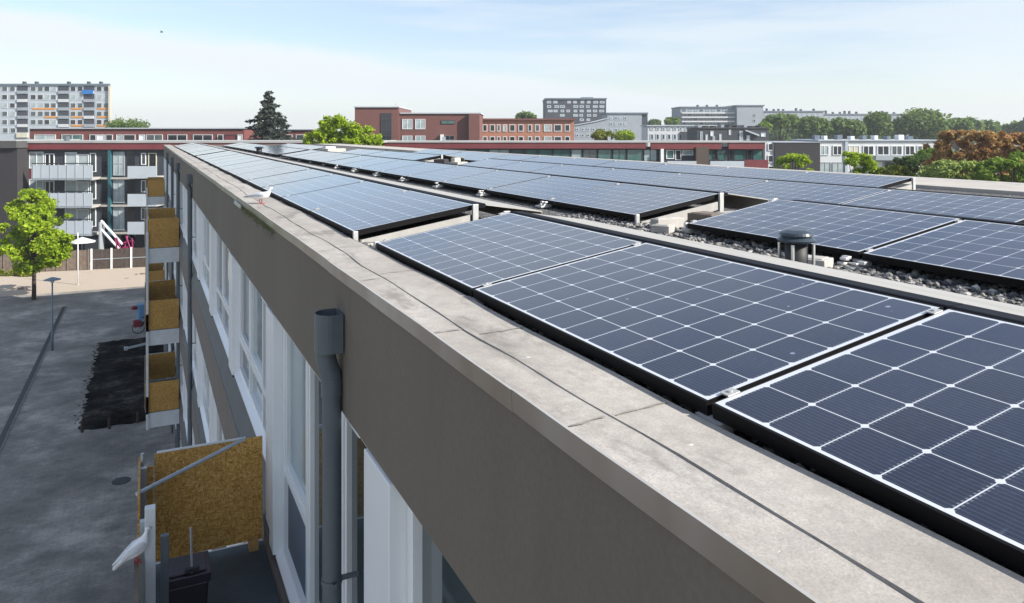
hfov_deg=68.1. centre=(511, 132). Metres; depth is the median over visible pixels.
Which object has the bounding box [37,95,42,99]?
window
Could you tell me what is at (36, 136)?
window
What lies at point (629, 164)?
solar panel
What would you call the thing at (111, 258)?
fence
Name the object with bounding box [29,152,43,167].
window
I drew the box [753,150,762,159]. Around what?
window
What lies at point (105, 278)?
path
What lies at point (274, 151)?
solar panel
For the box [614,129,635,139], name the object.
deciduous tree
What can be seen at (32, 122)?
window
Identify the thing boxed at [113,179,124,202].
window
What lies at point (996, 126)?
wood
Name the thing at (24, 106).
apartment building
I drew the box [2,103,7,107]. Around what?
window
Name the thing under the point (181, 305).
window
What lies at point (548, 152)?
window
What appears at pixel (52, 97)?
window
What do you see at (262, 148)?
solar panel
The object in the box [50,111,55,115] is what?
window
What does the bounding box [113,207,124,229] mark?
window
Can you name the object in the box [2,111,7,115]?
window
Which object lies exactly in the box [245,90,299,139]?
spruce tree
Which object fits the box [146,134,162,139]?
window
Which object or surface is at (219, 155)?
solar panel
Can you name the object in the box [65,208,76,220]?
window
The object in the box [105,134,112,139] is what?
window
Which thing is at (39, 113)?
window
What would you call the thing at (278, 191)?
solar panel
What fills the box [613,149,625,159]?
window
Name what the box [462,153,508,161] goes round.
solar panel
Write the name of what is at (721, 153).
window
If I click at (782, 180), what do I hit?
wind deflector
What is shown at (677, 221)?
paving block
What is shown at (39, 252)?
deciduous tree
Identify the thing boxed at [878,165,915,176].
shrub
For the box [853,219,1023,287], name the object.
solar panel
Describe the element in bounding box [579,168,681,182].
solar panel
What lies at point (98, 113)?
window
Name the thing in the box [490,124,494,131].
window
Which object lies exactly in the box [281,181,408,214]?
solar panel
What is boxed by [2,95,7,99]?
window
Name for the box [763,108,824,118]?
horizon block
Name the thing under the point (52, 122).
window
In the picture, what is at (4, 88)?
window
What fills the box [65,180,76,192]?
window
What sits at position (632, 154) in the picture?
window
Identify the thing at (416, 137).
window
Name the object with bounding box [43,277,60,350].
street lamp
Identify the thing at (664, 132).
terrace house
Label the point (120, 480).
manhole cover
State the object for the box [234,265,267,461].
window
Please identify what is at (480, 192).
cable clamp
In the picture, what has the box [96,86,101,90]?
window
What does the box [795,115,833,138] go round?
deciduous tree
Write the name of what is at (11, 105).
window
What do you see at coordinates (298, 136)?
window
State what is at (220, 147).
wind deflector
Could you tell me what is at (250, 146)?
solar panel
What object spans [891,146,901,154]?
window
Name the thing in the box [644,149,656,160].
window
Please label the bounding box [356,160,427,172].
solar panel
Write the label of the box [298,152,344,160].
solar panel
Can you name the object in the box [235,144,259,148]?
solar panel
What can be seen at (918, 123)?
deciduous tree
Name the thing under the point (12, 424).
kerb
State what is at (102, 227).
outside stair
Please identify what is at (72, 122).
window
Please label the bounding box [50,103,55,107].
window
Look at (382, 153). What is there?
solar panel
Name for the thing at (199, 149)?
solar panel
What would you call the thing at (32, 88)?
window
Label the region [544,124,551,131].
window
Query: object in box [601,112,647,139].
apartment block
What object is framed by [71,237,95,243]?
parasol
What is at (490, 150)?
window
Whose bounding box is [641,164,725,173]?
solar panel
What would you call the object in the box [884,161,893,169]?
window
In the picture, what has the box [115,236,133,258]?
climbing frame
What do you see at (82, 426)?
stake
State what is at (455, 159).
paving block
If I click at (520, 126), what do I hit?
window
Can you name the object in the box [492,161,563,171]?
solar panel
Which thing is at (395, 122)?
brick building
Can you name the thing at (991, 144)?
tree
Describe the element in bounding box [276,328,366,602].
window
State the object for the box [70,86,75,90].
window
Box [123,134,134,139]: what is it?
window
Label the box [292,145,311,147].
solar panel
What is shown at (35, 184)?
window
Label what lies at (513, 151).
window
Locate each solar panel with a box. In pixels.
[185,147,214,152]
[187,148,216,153]
[189,148,219,154]
[192,149,227,156]
[195,151,232,158]
[199,152,237,160]
[203,153,246,162]
[207,155,255,164]
[212,157,264,168]
[218,159,277,172]
[226,162,292,176]
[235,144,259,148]
[235,165,311,182]
[239,145,263,149]
[243,145,268,150]
[246,169,333,189]
[248,146,274,150]
[252,146,279,151]
[261,174,364,199]
[262,147,287,152]
[263,148,296,153]
[270,149,307,155]
[280,150,318,157]
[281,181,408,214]
[288,151,330,159]
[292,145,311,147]
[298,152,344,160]
[301,145,317,148]
[306,146,322,149]
[309,154,361,163]
[309,190,471,236]
[322,155,379,166]
[339,157,400,168]
[340,149,368,152]
[350,150,382,154]
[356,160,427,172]
[366,151,399,155]
[376,212,644,296]
[378,162,457,178]
[379,152,420,157]
[398,153,440,160]
[406,166,496,184]
[414,149,442,152]
[427,150,464,154]
[439,170,551,192]
[448,151,482,156]
[459,159,519,167]
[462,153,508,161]
[468,242,943,415]
[486,176,616,203]
[490,154,538,159]
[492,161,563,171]
[521,156,572,162]
[531,164,615,176]
[547,183,717,218]
[554,158,617,165]
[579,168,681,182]
[594,160,667,168]
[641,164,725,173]
[641,173,768,191]
[682,199,961,258]
[695,308,1023,574]
[703,167,805,179]
[725,180,890,203]
[778,172,910,187]
[843,189,1023,222]
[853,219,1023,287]
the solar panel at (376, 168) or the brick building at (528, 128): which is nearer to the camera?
the solar panel at (376, 168)
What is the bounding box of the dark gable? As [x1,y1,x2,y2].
[0,139,80,247]
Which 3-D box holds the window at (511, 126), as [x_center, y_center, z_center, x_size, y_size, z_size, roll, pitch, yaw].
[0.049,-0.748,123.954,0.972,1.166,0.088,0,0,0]
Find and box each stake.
[80,420,83,432]
[108,417,110,428]
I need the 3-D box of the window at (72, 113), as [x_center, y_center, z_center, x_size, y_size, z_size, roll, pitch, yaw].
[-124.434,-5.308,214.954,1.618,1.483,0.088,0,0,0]
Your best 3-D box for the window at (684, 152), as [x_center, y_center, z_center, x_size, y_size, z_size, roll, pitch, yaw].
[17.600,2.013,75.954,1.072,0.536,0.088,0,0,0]
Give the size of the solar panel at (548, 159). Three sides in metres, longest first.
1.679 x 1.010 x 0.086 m
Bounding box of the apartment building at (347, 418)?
[133,144,1023,602]
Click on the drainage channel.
(17, 405)
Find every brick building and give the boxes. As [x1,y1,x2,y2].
[354,104,483,139]
[483,118,574,139]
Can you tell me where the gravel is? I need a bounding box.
[332,212,1023,576]
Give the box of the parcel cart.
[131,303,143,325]
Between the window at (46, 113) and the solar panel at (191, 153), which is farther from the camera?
the window at (46, 113)
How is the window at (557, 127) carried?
in the brick building at (528, 128)
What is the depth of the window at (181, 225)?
24.77 m
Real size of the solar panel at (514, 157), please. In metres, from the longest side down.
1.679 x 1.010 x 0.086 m
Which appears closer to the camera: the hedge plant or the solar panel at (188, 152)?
the solar panel at (188, 152)
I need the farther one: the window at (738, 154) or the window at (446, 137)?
the window at (446, 137)
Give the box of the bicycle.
[132,317,144,333]
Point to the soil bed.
(126, 375)
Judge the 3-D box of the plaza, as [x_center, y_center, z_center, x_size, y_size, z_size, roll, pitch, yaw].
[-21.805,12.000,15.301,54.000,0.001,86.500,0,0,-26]
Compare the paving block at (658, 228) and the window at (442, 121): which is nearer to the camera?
the paving block at (658, 228)
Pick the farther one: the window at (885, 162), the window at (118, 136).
the window at (118, 136)
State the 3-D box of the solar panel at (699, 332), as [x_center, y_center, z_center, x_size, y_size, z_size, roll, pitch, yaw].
[0.591,0.678,3.001,1.010,0.086,1.679,-10,4,-25]
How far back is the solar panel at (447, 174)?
12.01 m
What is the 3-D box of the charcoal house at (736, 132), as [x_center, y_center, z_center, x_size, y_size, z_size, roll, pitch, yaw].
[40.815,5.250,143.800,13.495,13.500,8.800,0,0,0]
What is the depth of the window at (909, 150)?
88.55 m
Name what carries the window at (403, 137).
in the brick building at (395, 122)
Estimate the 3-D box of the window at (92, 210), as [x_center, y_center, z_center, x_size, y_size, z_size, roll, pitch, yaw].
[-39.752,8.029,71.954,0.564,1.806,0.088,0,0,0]
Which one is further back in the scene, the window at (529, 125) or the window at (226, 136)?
the window at (529, 125)
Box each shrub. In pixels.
[772,153,813,170]
[842,151,882,174]
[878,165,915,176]
[885,154,935,176]
[913,147,957,169]
[915,159,994,179]
[970,150,1023,182]
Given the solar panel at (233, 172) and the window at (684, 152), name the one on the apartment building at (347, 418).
the solar panel at (233, 172)
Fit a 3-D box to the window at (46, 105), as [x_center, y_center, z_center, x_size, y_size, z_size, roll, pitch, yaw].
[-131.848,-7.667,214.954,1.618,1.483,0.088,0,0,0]
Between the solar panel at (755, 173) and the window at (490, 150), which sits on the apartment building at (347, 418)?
the solar panel at (755, 173)
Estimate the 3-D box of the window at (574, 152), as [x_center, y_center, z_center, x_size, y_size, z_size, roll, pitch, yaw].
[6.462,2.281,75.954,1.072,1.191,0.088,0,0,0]
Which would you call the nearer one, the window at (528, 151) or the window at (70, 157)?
the window at (70, 157)
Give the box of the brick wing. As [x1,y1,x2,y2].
[28,128,316,139]
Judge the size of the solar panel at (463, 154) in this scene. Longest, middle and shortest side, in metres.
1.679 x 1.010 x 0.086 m
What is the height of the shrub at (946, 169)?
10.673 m
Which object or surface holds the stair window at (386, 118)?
in the brick building at (395, 122)
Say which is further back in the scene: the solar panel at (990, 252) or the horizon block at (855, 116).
the horizon block at (855, 116)
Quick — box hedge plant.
[0,269,31,276]
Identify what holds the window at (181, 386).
in the apartment building at (347, 418)
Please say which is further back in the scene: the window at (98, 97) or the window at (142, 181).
the window at (98, 97)
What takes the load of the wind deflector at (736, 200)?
on the apartment building at (347, 418)
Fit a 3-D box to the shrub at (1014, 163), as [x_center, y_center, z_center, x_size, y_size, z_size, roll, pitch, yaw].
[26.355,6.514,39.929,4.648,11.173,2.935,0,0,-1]
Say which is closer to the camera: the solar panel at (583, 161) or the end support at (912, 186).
the end support at (912, 186)
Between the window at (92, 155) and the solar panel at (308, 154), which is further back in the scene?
the window at (92, 155)
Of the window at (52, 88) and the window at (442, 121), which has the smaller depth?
the window at (442, 121)
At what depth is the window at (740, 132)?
139.93 m
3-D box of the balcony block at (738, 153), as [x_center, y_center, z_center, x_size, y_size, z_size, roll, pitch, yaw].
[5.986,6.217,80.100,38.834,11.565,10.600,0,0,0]
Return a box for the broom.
[184,527,199,573]
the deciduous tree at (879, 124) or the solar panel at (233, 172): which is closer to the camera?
the solar panel at (233, 172)
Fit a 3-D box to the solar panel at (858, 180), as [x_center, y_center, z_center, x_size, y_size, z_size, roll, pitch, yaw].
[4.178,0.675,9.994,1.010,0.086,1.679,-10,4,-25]
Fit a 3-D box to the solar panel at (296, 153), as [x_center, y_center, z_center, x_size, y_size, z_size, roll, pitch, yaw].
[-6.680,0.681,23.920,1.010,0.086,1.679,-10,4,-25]
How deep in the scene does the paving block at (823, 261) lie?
4.51 m
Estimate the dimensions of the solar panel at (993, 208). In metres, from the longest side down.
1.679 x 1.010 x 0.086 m
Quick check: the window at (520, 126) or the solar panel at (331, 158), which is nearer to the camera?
the solar panel at (331, 158)
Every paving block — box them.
[320,148,345,151]
[434,159,448,163]
[449,161,467,164]
[451,158,460,161]
[650,216,684,228]
[651,223,674,233]
[687,211,723,222]
[808,255,833,267]
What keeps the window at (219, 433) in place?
in the apartment building at (347, 418)
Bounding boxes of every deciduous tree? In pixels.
[0,188,75,299]
[103,117,150,127]
[301,113,383,145]
[515,110,536,117]
[590,128,613,139]
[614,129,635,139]
[648,119,661,124]
[664,117,680,124]
[756,120,772,131]
[762,112,800,140]
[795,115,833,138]
[827,117,866,138]
[862,110,895,138]
[891,107,957,139]
[944,117,973,150]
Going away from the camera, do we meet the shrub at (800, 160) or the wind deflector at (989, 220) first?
the wind deflector at (989, 220)
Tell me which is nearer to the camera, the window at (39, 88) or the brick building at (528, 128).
the brick building at (528, 128)
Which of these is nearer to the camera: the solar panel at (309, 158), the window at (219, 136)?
the solar panel at (309, 158)
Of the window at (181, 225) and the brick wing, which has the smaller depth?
the window at (181, 225)
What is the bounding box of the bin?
[169,550,210,602]
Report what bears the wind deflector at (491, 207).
on the apartment building at (347, 418)
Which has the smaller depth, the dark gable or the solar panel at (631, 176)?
the solar panel at (631, 176)
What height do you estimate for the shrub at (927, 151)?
10.997 m
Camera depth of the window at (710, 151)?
75.95 m
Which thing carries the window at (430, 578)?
in the apartment building at (347, 418)
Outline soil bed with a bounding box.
[78,337,165,429]
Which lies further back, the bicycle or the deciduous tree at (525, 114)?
the deciduous tree at (525, 114)
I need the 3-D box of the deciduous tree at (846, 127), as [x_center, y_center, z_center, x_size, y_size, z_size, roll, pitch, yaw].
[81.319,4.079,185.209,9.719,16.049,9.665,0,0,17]
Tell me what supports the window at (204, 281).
in the apartment building at (347, 418)
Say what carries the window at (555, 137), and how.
in the brick building at (528, 128)
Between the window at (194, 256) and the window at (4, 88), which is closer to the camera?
the window at (194, 256)
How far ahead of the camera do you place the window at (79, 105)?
214.93 m
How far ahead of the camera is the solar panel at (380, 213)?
6.23 m
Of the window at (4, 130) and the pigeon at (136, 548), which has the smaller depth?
the pigeon at (136, 548)
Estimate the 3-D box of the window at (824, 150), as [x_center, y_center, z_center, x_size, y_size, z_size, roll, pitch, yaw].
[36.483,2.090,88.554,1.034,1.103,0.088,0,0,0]
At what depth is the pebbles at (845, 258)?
4.55 m
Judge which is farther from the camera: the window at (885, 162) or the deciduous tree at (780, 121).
the deciduous tree at (780, 121)
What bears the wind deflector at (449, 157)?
on the apartment building at (347, 418)
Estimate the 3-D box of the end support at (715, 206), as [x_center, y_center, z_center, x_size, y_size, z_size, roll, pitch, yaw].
[1.512,0.692,6.891,1.038,0.254,0.026,0,0,-26]
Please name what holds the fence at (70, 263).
on the path
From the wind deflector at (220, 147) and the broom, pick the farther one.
the wind deflector at (220, 147)
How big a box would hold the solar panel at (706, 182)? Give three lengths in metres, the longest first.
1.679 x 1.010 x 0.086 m
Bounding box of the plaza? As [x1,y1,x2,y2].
[0,286,179,602]
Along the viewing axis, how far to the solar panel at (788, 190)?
8.03 m
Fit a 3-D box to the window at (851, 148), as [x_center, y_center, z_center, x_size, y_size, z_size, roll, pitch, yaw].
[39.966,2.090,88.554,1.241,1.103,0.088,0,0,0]
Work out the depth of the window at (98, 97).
214.93 m
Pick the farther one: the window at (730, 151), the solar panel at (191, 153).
the window at (730, 151)
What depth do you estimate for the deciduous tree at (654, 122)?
258.07 m
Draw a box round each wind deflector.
[197,143,246,152]
[233,151,541,214]
[317,150,767,207]
[369,149,463,161]
[491,158,1023,198]
[511,211,1023,323]
[793,200,1023,224]
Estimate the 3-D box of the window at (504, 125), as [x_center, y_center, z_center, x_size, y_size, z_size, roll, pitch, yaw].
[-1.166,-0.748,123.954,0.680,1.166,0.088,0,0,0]
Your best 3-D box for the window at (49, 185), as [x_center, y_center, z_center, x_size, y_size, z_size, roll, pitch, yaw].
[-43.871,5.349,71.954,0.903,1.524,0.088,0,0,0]
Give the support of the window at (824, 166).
in the row house at (824, 153)
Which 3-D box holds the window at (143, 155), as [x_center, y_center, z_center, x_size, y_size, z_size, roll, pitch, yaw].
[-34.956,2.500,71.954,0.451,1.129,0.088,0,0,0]
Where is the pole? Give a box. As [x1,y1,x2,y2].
[77,233,78,284]
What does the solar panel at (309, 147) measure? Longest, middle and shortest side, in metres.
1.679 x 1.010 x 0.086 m
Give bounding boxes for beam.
[124,342,145,350]
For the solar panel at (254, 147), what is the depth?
33.51 m
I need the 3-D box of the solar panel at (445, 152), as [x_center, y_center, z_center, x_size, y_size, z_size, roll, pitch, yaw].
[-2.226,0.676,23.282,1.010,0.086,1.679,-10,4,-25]
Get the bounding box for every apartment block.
[574,118,608,139]
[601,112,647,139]
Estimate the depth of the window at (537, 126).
123.91 m
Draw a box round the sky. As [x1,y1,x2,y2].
[0,0,1023,143]
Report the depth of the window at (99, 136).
95.96 m
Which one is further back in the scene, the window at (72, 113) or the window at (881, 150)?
the window at (72, 113)
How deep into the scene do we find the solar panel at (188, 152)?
27.60 m
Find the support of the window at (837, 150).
in the row house at (824, 153)
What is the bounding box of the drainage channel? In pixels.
[0,306,65,446]
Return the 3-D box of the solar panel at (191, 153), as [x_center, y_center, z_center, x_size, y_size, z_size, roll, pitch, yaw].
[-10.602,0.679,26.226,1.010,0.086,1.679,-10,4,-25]
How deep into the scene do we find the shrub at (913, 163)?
54.48 m
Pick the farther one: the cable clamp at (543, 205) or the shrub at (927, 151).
the shrub at (927, 151)
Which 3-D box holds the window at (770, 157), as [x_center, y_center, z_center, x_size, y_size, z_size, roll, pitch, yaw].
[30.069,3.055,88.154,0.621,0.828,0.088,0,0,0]
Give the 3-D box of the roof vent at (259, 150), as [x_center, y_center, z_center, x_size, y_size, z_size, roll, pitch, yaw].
[-9.170,0.643,27.500,0.350,0.274,0.350,0,0,-26]
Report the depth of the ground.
222.53 m
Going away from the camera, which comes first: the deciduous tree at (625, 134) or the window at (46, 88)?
the deciduous tree at (625, 134)
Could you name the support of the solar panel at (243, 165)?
on the apartment building at (347, 418)
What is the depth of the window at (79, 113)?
214.93 m
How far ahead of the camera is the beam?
29.40 m
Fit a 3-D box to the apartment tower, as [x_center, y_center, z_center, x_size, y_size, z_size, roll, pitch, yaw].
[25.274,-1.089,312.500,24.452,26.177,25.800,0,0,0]
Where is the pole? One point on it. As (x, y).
(77, 260)
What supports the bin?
on the apartment building at (347, 418)
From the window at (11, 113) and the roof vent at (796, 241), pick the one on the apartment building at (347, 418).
the roof vent at (796, 241)
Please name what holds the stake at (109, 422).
on the plaza
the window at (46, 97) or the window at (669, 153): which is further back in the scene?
the window at (46, 97)
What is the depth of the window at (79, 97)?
214.93 m
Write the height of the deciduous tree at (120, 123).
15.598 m
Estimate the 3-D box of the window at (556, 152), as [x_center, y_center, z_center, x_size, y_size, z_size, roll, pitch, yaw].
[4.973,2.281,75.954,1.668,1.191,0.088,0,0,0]
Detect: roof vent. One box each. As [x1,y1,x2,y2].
[255,146,262,153]
[777,229,815,264]
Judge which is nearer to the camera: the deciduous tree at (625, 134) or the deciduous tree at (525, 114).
the deciduous tree at (625, 134)
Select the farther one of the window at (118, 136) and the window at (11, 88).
the window at (11, 88)
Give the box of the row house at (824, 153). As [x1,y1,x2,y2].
[765,135,941,176]
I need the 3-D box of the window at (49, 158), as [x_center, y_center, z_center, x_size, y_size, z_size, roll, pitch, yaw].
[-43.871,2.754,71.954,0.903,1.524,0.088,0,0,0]
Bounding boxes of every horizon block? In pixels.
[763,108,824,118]
[824,110,900,126]
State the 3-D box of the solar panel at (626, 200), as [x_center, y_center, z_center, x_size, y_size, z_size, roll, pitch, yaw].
[1.147,0.684,7.679,1.010,0.086,1.679,-10,4,-25]
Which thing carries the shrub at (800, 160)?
on the ground
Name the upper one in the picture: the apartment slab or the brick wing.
the apartment slab
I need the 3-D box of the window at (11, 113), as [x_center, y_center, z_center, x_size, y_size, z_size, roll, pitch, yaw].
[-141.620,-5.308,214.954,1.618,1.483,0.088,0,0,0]
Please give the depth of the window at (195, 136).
95.96 m
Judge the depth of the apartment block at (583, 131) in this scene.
215.00 m
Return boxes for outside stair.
[99,220,122,248]
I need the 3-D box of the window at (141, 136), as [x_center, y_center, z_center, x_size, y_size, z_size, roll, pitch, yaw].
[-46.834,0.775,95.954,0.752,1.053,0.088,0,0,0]
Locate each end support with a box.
[353,204,477,243]
[374,211,509,252]
[635,193,723,223]
[684,198,777,233]
[896,178,915,189]
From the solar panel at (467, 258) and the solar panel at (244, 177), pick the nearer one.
the solar panel at (467, 258)
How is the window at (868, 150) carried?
in the row house at (824, 153)
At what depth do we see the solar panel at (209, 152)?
24.42 m
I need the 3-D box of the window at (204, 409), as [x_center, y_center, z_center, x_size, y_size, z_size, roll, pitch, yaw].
[-5.741,4.921,14.325,0.125,1.477,2.980,0,0,-26]
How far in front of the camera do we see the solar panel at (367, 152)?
24.02 m
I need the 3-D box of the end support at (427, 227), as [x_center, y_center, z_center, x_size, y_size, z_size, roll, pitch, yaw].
[-0.734,0.688,5.719,1.038,0.254,0.026,0,0,-26]
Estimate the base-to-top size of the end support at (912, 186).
0.254 m
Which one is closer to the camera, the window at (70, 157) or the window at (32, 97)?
the window at (70, 157)
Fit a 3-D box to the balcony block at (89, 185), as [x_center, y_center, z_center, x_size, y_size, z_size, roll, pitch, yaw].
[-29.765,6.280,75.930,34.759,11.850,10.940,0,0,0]
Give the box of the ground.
[89,144,1019,266]
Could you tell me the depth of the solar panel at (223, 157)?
19.73 m
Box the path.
[0,266,144,296]
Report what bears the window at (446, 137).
in the brick building at (395, 122)
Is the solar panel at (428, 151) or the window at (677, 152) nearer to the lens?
the solar panel at (428, 151)
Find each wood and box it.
[769,123,977,148]
[937,115,1023,144]
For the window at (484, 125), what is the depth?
123.97 m
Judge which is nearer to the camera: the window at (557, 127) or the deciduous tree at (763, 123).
the window at (557, 127)
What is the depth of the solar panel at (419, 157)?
19.40 m
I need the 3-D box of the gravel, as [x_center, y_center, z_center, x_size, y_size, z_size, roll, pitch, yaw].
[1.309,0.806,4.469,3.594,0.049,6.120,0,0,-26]
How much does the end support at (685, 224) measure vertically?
0.254 m
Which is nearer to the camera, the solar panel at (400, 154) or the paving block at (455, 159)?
the paving block at (455, 159)
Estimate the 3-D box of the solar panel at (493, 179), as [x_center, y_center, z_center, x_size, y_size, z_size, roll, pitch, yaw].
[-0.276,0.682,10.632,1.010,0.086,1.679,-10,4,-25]
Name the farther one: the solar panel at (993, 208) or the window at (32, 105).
the window at (32, 105)
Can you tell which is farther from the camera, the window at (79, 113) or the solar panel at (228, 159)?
the window at (79, 113)
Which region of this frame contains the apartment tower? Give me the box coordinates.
[542,97,606,124]
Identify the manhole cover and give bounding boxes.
[111,477,130,484]
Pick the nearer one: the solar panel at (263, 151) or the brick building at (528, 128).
the solar panel at (263, 151)
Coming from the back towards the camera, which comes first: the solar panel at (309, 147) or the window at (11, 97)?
the window at (11, 97)
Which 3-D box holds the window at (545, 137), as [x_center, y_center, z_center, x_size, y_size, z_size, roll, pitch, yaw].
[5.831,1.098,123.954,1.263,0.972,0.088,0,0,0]
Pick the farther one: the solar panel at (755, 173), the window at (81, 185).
the window at (81, 185)
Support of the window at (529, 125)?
in the brick building at (528, 128)
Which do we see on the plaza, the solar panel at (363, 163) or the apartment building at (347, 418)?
the apartment building at (347, 418)
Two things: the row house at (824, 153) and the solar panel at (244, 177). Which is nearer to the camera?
the solar panel at (244, 177)
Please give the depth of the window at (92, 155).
71.96 m
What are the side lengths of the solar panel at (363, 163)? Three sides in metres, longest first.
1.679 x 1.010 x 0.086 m
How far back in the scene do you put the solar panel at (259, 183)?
10.84 m
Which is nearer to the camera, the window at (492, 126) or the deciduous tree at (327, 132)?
the deciduous tree at (327, 132)
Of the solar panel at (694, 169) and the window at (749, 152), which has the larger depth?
the window at (749, 152)
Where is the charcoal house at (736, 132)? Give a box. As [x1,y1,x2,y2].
[686,124,769,146]
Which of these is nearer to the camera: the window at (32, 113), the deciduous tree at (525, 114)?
the deciduous tree at (525, 114)
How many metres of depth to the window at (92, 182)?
71.96 m
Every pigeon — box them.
[112,527,151,569]
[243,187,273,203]
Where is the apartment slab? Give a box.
[665,105,764,126]
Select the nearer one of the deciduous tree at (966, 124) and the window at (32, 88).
the deciduous tree at (966, 124)
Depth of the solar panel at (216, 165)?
16.77 m
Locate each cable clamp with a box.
[476,190,486,195]
[535,201,548,207]
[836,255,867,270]
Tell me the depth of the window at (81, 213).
71.96 m
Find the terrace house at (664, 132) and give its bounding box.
[640,125,693,146]
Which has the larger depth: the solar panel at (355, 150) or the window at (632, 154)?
the window at (632, 154)
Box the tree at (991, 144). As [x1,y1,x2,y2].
[918,129,1023,181]
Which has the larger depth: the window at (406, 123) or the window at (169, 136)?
the window at (406, 123)
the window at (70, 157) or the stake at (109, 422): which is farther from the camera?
the window at (70, 157)
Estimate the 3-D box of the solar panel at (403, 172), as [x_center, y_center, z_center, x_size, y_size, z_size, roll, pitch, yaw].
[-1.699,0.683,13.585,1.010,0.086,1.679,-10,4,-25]
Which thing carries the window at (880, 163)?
in the row house at (824, 153)
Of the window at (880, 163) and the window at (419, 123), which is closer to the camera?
the window at (880, 163)
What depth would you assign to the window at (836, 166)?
88.55 m
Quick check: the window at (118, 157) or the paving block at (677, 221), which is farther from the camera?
the window at (118, 157)
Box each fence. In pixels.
[0,249,88,272]
[90,247,145,269]
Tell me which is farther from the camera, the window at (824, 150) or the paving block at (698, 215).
the window at (824, 150)
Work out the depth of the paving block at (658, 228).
6.07 m
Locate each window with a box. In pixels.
[2,86,7,90]
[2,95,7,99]
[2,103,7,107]
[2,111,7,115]
[2,120,7,124]
[2,128,7,132]
[9,86,14,90]
[9,95,14,99]
[9,103,14,107]
[9,111,14,115]
[9,120,14,124]
[10,128,15,132]
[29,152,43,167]
[29,179,43,189]
[30,86,35,90]
[30,95,35,99]
[30,103,35,107]
[30,111,35,115]
[30,120,35,124]
[34,134,55,138]
[37,86,42,90]
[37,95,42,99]
[37,103,42,107]
[37,111,42,115]
[37,120,42,124]
[44,86,49,90]
[44,95,49,99]
[44,103,49,107]
[44,111,49,115]
[44,120,49,124]
[45,154,54,164]
[45,181,54,192]
[50,86,55,90]
[50,95,55,99]
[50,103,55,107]
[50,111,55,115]
[50,120,55,124]
[61,134,82,139]
[65,152,76,164]
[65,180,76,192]
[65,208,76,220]
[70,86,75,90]
[70,95,75,99]
[70,103,75,107]
[70,111,75,115]
[70,120,75,124]
[77,95,82,99]
[77,103,82,107]
[77,111,82,115]
[77,120,82,124]
[77,154,88,164]
[77,181,88,192]
[77,209,88,220]
[89,134,95,139]
[90,153,95,171]
[90,180,95,198]
[90,208,95,226]
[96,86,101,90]
[96,95,101,99]
[96,103,101,107]
[96,111,101,115]
[96,120,101,124]
[96,134,104,139]
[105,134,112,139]
[113,152,124,175]
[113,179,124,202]
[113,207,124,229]
[116,134,121,139]
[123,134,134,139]
[139,134,144,139]
[141,153,145,164]
[141,180,144,191]
[141,208,145,219]
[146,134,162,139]
[148,153,156,165]
[167,134,186,139]
[180,184,183,231]
[180,274,182,318]
[180,363,182,404]
[192,200,197,270]
[192,317,196,390]
[193,134,212,139]
[200,214,209,303]
[200,356,208,442]
[213,232,229,359]
[216,408,228,546]
[217,134,222,139]
[224,134,236,139]
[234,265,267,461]
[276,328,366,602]
[296,134,303,139]
[381,113,391,139]
[402,119,411,128]
[402,136,411,139]
[407,505,475,602]
[415,119,424,128]
[415,136,424,139]
[441,120,454,123]
[445,136,453,139]
[470,149,487,151]
[483,124,486,131]
[489,149,508,152]
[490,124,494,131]
[503,124,506,131]
[509,124,514,131]
[511,149,524,153]
[518,124,523,131]
[526,149,536,154]
[528,124,531,131]
[535,124,539,131]
[538,149,551,155]
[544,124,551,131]
[544,136,551,139]
[553,149,569,156]
[554,124,561,131]
[554,136,561,139]
[565,124,569,131]
[571,149,581,157]
[583,149,596,157]
[598,149,611,158]
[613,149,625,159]
[627,149,642,160]
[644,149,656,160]
[666,150,673,158]
[675,150,680,159]
[682,150,692,154]
[709,150,712,159]
[714,150,717,159]
[718,150,725,159]
[729,150,732,159]
[734,150,744,159]
[739,131,742,139]
[747,150,751,159]
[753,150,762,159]
[768,143,772,150]
[768,155,772,161]
[820,146,828,154]
[820,162,830,171]
[832,162,843,172]
[833,146,841,154]
[849,146,859,152]
[863,146,873,154]
[876,161,882,167]
[877,146,888,154]
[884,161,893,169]
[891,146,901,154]
[905,146,914,154]
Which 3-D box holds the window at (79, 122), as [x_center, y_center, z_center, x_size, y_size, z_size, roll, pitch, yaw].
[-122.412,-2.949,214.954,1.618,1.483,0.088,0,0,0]
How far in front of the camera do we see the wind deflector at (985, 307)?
3.18 m
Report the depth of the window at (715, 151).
75.93 m
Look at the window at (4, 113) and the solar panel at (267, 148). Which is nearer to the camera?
the solar panel at (267, 148)
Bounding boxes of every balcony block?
[27,136,396,258]
[382,137,767,167]
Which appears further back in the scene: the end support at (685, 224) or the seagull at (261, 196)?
the seagull at (261, 196)
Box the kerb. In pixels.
[0,306,66,452]
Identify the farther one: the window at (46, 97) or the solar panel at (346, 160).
the window at (46, 97)
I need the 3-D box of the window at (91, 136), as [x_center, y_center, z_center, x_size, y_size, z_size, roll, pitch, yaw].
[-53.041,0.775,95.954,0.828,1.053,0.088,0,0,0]
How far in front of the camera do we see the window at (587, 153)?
75.95 m
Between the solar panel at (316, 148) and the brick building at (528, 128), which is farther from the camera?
the brick building at (528, 128)

